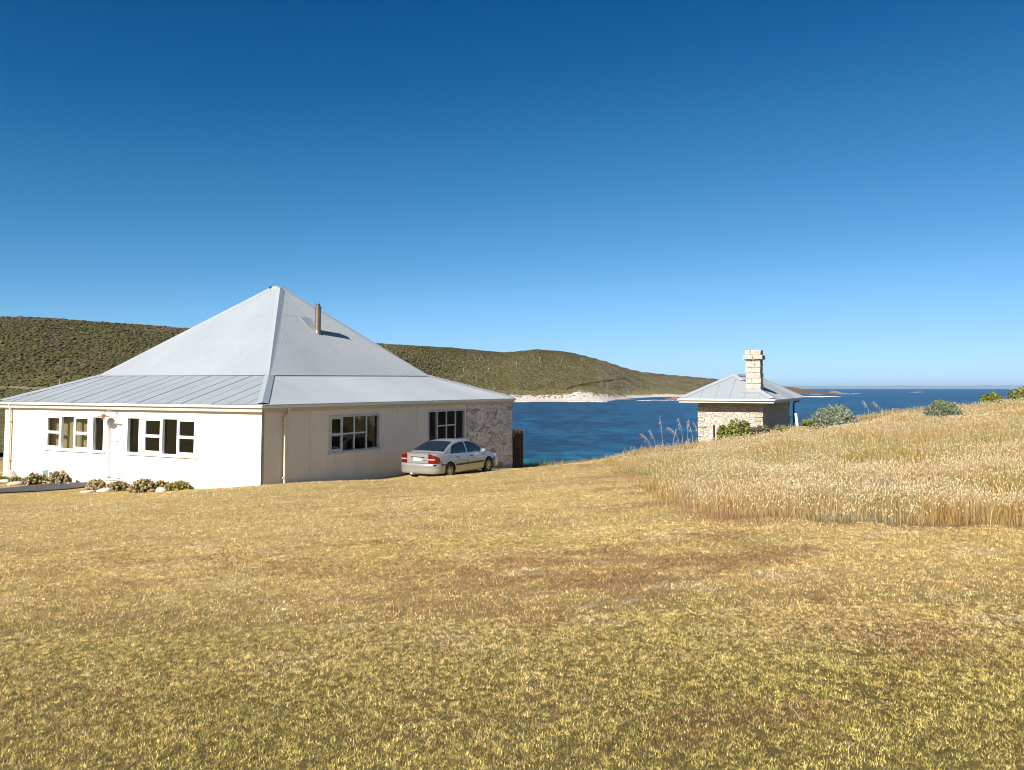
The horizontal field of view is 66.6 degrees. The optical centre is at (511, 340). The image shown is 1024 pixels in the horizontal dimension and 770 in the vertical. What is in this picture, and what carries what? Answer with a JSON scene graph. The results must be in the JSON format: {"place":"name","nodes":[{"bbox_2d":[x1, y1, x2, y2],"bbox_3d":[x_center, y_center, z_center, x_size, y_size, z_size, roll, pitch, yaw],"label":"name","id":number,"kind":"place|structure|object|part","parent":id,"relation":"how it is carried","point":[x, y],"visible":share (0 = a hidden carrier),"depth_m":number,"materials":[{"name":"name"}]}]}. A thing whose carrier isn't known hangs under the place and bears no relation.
{"place":"outdoors","nodes":[
{"label":"outdoors","id":0,"kind":"place"},
{"bbox_2d":[0,482,87,492],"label":"path","id":1,"kind":"structure","parent":0,"point":[45,487],"depth_m":28.16,"materials":[{"name":"concrete"}]},
{"bbox_2d":[0,321,849,452],"bbox_3d":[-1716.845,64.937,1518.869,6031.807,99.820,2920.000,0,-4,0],"label":"hills","id":2,"kind":"structure","parent":0,"point":[588,396],"depth_m":1120.44,"materials":[{"name":"green plant"}]},
{"bbox_2d":[0,316,718,396],"bbox_3d":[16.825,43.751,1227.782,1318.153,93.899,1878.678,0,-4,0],"label":"hill scrub","id":3,"kind":"object","parent":2,"relation":"on","point":[98,335],"visible":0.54,"depth_m":703.44,"materials":[{"name":"green plant"}]},
{"bbox_2d":[566,378,628,389],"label":"gully scrub","id":4,"kind":"object","parent":2,"relation":"on","point":[581,384],"visible":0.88,"depth_m":1116.43,"materials":[{"name":"green plant"}]},
{"bbox_2d":[514,390,681,398],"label":"dune plants","id":5,"kind":"object","parent":2,"relation":"on","point":[561,395],"visible":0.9,"depth_m":931.95,"materials":[{"name":"green plant"}]},
{"bbox_2d":[0,406,1023,769],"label":"ground","id":6,"kind":"structure","parent":0,"point":[510,478],"depth_m":5.83,"materials":[{"name":"yellow plant"}]},
{"bbox_2d":[0,479,7,483],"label":"rock","id":7,"kind":"object","parent":6,"relation":"on","point":[3,481],"visible":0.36,"depth_m":29.86,"materials":[{"name":"stone"}]},
{"bbox_2d":[2,470,17,477],"bbox_3d":[-20.015,5.468,31.044,0.645,0.614,0.434,0,-4,0],"label":"rock","id":8,"kind":"object","parent":6,"relation":"on","point":[10,473],"visible":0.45,"depth_m":30.93,"materials":[{"name":"stone"}]},
{"bbox_2d":[7,481,21,485],"bbox_3d":[-18.778,5.426,29.488,0.542,0.202,0.777,0,-4,0],"label":"rock","id":9,"kind":"object","parent":6,"relation":"on","point":[14,483],"visible":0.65,"depth_m":29.28,"materials":[{"name":"stone"}]},
{"bbox_2d":[8,476,22,482],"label":"flower shrub","id":10,"kind":"object","parent":6,"relation":"on","point":[16,478],"visible":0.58,"depth_m":29.82,"materials":[{"name":"green plant"}]},
{"bbox_2d":[21,472,47,485],"bbox_3d":[-18.021,5.246,29.481,1.038,0.537,0.783,1,-4,-11],"label":"flower shrub","id":11,"kind":"object","parent":6,"relation":"on","point":[32,478],"visible":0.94,"depth_m":29.37,"materials":[{"name":"brown plant"}]},
{"bbox_2d":[40,470,48,476],"bbox_3d":[-18.459,5.306,30.742,0.210,0.385,0.250,-2,-4,27],"label":"tap box","id":12,"kind":"object","parent":6,"relation":"on","point":[44,472],"visible":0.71,"depth_m":30.68,"materials":[{"name":"teal plastic"}]},
{"bbox_2d":[48,470,71,483],"bbox_3d":[-17.213,5.221,29.642,0.908,0.602,0.732,0,-4,0],"label":"flower shrub","id":13,"kind":"object","parent":6,"relation":"on","point":[55,477],"visible":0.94,"depth_m":29.49,"materials":[{"name":"brown plant"}]},
{"bbox_2d":[80,490,95,492],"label":"rock","id":14,"kind":"object","parent":6,"relation":"on","point":[86,491],"visible":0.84,"depth_m":27.07,"materials":[{"name":"stone"}]},
{"bbox_2d":[84,478,105,489],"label":"flower shrub","id":15,"kind":"object","parent":6,"relation":"on","point":[94,484],"visible":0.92,"depth_m":27.75,"materials":[{"name":"brown plant"}]},
{"bbox_2d":[96,488,109,491],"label":"rock","id":16,"kind":"object","parent":6,"relation":"on","point":[102,490],"visible":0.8,"depth_m":27.30,"materials":[{"name":"stone"}]},
{"bbox_2d":[103,480,130,491],"bbox_3d":[-14.009,5.171,27.677,1.018,0.443,0.850,0,-4,0],"label":"flower shrub","id":17,"kind":"object","parent":6,"relation":"on","point":[119,485],"visible":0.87,"depth_m":27.52,"materials":[{"name":"green plant"}]},
{"bbox_2d":[127,478,156,492],"bbox_3d":[-12.838,5.053,27.148,0.984,0.569,0.866,0,-4,0],"label":"flower shrub","id":18,"kind":"object","parent":6,"relation":"on","point":[141,485],"visible":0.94,"depth_m":26.95,"materials":[{"name":"brown plant"}]},
{"bbox_2d":[155,487,166,491],"bbox_3d":[-12.122,5.196,26.957,0.433,0.268,0.420,0,-4,0],"label":"rock","id":19,"kind":"object","parent":6,"relation":"on","point":[160,489],"visible":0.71,"depth_m":26.82,"materials":[{"name":"stone"}]},
{"bbox_2d":[153,480,170,490],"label":"flower shrub","id":20,"kind":"object","parent":6,"relation":"on","point":[160,483],"visible":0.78,"depth_m":27.17,"materials":[{"name":"brown plant"}]},
{"bbox_2d":[166,480,193,490],"bbox_3d":[-11.662,5.101,27.364,0.965,0.421,0.793,2,-4,-25],"label":"flower shrub","id":21,"kind":"object","parent":6,"relation":"on","point":[177,485],"visible":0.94,"depth_m":27.18,"materials":[{"name":"green plant"}]},
{"bbox_2d":[0,286,515,488],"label":"cottage","id":22,"kind":"structure","parent":6,"relation":"on","point":[262,388],"depth_m":31.45,"materials":[{"name":"paint"}]},
{"bbox_2d":[43,414,98,452],"bbox_3d":[-17.398,3.649,30.752,2.850,1.570,0.400,-2,-4,27],"label":"window","id":23,"kind":"structure","parent":22,"relation":"in","point":[71,433],"depth_m":30.81,"materials":[{"name":"white paint"}]},
{"bbox_2d":[89,415,104,452],"bbox_3d":[-15.801,3.583,29.817,0.850,1.417,0.155,-2,-4,27],"label":"window","id":24,"kind":"structure","parent":22,"relation":"in","point":[93,439],"depth_m":29.91,"materials":[{"name":"white paint"}]},
{"bbox_2d":[104,421,123,480],"bbox_3d":[-14.915,4.145,29.350,1.020,2.170,0.190,-2,-4,27],"label":"door","id":25,"kind":"structure","parent":22,"relation":"in","point":[115,430],"depth_m":29.45,"materials":[{"name":"white paint"}]},
{"bbox_2d":[124,416,140,454],"bbox_3d":[-14.032,3.529,28.929,0.870,1.417,0.155,-2,-4,27],"label":"window","id":26,"kind":"structure","parent":22,"relation":"in","point":[128,422],"depth_m":29.02,"materials":[{"name":"white paint"}]},
{"bbox_2d":[140,417,197,458],"bbox_3d":[-12.321,3.477,28.070,2.900,1.417,0.155,-2,-4,27],"label":"window","id":27,"kind":"structure","parent":22,"relation":"in","point":[160,453],"depth_m":28.15,"materials":[{"name":"white paint"}]},
{"bbox_2d":[328,414,380,454],"bbox_3d":[-6.160,3.633,30.549,0.155,1.447,3.260,-2,-4,27],"label":"window","id":28,"kind":"structure","parent":22,"relation":"in","point":[331,451],"depth_m":30.43,"materials":[{"name":"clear glass"}]},
{"bbox_2d":[428,409,465,440],"bbox_3d":[-3.076,3.998,36.671,0.155,1.467,3.410,-2,-4,27],"label":"window","id":29,"kind":"structure","parent":22,"relation":"in","point":[445,425],"depth_m":36.63,"materials":[{"name":"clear glass"}]},
{"bbox_2d":[400,438,497,476],"bbox_3d":[-2.462,4.749,31.903,2.180,1.475,5.032,-2,-4,30],"label":"parked car","id":30,"kind":"object","parent":6,"relation":"on","point":[443,456],"visible":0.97,"depth_m":30.61,"materials":[{"name":"silver metal"}]},
{"bbox_3d":[-3.092,4.168,30.867,1.473,0.345,0.842,-2,-4,30],"label":"rear window","id":31,"kind":"part","parent":30,"relation":"part of","materials":[{"name":"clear glass"}]},
{"bbox_3d":[-2.199,4.254,30.965,0.177,0.419,1.080,-2,-4,30],"label":"rear door window","id":32,"kind":"part","parent":30,"relation":"part of","materials":[{"name":"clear glass"}]},
{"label":"front door window","id":33,"kind":"part","parent":30,"relation":"part of","materials":[{"name":"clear glass"}]},
{"bbox_2d":[512,429,522,467],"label":"slab screen","id":34,"kind":"object","parent":6,"relation":"on","point":[517,444],"visible":0.89,"depth_m":42.96,"materials":[{"name":"brown wood"}]},
{"bbox_2d":[517,571,552,574],"bbox_3d":[0.285,2.359,7.761,0.577,0.102,0.234,1,-4,-12],"label":"lawn stone","id":35,"kind":"object","parent":6,"relation":"on","point":[536,572],"visible":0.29,"depth_m":7.75,"materials":[{"name":"beige stone"}]},
{"bbox_2d":[517,592,555,597],"bbox_3d":[0.291,2.266,6.831,0.615,0.101,0.204,1,-4,-19],"label":"lawn stone","id":36,"kind":"object","parent":6,"relation":"on","point":[543,594],"visible":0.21,"depth_m":6.78,"materials":[{"name":"beige stone"}]},
{"bbox_2d":[523,452,616,467],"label":"coastal scrub","id":37,"kind":"object","parent":6,"relation":"on","point":[537,464],"visible":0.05,"depth_m":44.62,"materials":[{"name":"green plant"}]},
{"bbox_2d":[578,603,601,608],"bbox_3d":[0.641,2.202,6.348,0.385,0.114,0.154,3,-4,-36],"label":"lawn stone","id":38,"kind":"object","parent":6,"relation":"on","point":[589,605],"visible":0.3,"depth_m":6.32,"materials":[{"name":"beige stone"}]},
{"bbox_2d":[578,560,614,563],"bbox_3d":[0.944,2.365,8.194,0.547,0.105,0.294,0,-4,0],"label":"lawn stone","id":39,"kind":"object","parent":6,"relation":"on","point":[597,561],"visible":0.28,"depth_m":8.16,"materials":[{"name":"beige stone"}]},
{"bbox_2d":[614,598,645,603],"bbox_3d":[1.005,2.193,6.435,0.582,0.107,0.209,2,-4,-28],"label":"lawn stone","id":40,"kind":"object","parent":6,"relation":"on","point":[625,600],"visible":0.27,"depth_m":6.43,"materials":[{"name":"beige stone"}]},
{"bbox_2d":[716,418,751,440],"bbox_3d":[10.456,4.341,36.802,1.730,1.355,1.426,3,-4,-38],"label":"green shrub","id":41,"kind":"object","parent":6,"relation":"on","point":[740,428],"visible":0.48,"depth_m":36.59,"materials":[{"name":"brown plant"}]},
{"bbox_2d":[677,350,803,443],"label":"stone hut","id":42,"kind":"object","parent":6,"relation":"on","point":[753,396],"visible":0.65,"depth_m":41.77,"materials":[{"name":"stone"}]},
{"bbox_2d":[751,424,769,435],"bbox_3d":[11.500,4.358,37.203,1.788,0.720,1.041,0,-4,0],"label":"twiggy brush","id":43,"kind":"object","parent":6,"relation":"on","point":[758,429],"visible":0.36,"depth_m":37.12,"materials":[{"name":"brown plant"}]},
{"bbox_2d":[773,425,789,431],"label":"weed tuft","id":44,"kind":"object","parent":6,"relation":"on","point":[780,427],"visible":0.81,"depth_m":32.70,"materials":[{"name":"green plant"}]},
{"bbox_2d":[795,413,797,425],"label":"marker post","id":45,"kind":"object","parent":6,"relation":"on","point":[796,419],"visible":0.58,"depth_m":40.77,"materials":[{"name":"white paint"}]},
{"bbox_2d":[800,420,816,426],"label":"weed tuft","id":46,"kind":"object","parent":6,"relation":"on","point":[807,423],"visible":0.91,"depth_m":30.75,"materials":[{"name":"green plant"}]},
{"bbox_2d":[600,396,1023,527],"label":"tall grass","id":47,"kind":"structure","parent":6,"relation":"on","point":[910,479],"depth_m":14.24,"materials":[{"name":"beige plant"}]},
{"bbox_2d":[806,403,859,426],"bbox_3d":[12.831,2.987,31.006,2.097,1.022,1.853,0,-4,0],"label":"grey bush","id":48,"kind":"object","parent":6,"relation":"on","point":[831,416],"visible":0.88,"depth_m":30.58,"materials":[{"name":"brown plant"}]},
{"bbox_2d":[923,398,963,416],"bbox_3d":[15.634,2.474,28.328,1.435,0.742,1.252,0,-4,0],"label":"grey bush","id":49,"kind":"object","parent":6,"relation":"on","point":[940,407],"visible":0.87,"depth_m":28.06,"materials":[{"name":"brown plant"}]},
{"bbox_2d":[979,392,1005,402],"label":"crest bush","id":50,"kind":"object","parent":6,"relation":"on","point":[990,397],"visible":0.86,"depth_m":32.69,"materials":[{"name":"green plant"}]},
{"bbox_2d":[1007,386,1023,400],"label":"crest bush","id":51,"kind":"object","parent":6,"relation":"on","point":[1015,393],"visible":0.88,"depth_m":31.26,"materials":[{"name":"green plant"}]},
{"bbox_2d":[0,0,1023,385],"label":"sky","id":52,"kind":"structure","parent":0,"point":[833,190],"materials":[{"name":"blue"}]},
{"bbox_2d":[512,389,1017,464],"bbox_3d":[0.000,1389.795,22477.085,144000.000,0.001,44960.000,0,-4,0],"label":"sea","id":53,"kind":"structure","parent":0,"point":[565,431],"depth_m":399.61,"materials":[{"name":"liquid"}]},
{"bbox_2d":[783,385,1023,388],"bbox_3d":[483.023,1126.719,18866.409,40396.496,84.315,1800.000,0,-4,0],"label":"coast hills","id":54,"kind":"structure","parent":0,"point":[917,387],"depth_m":18401.60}
]}

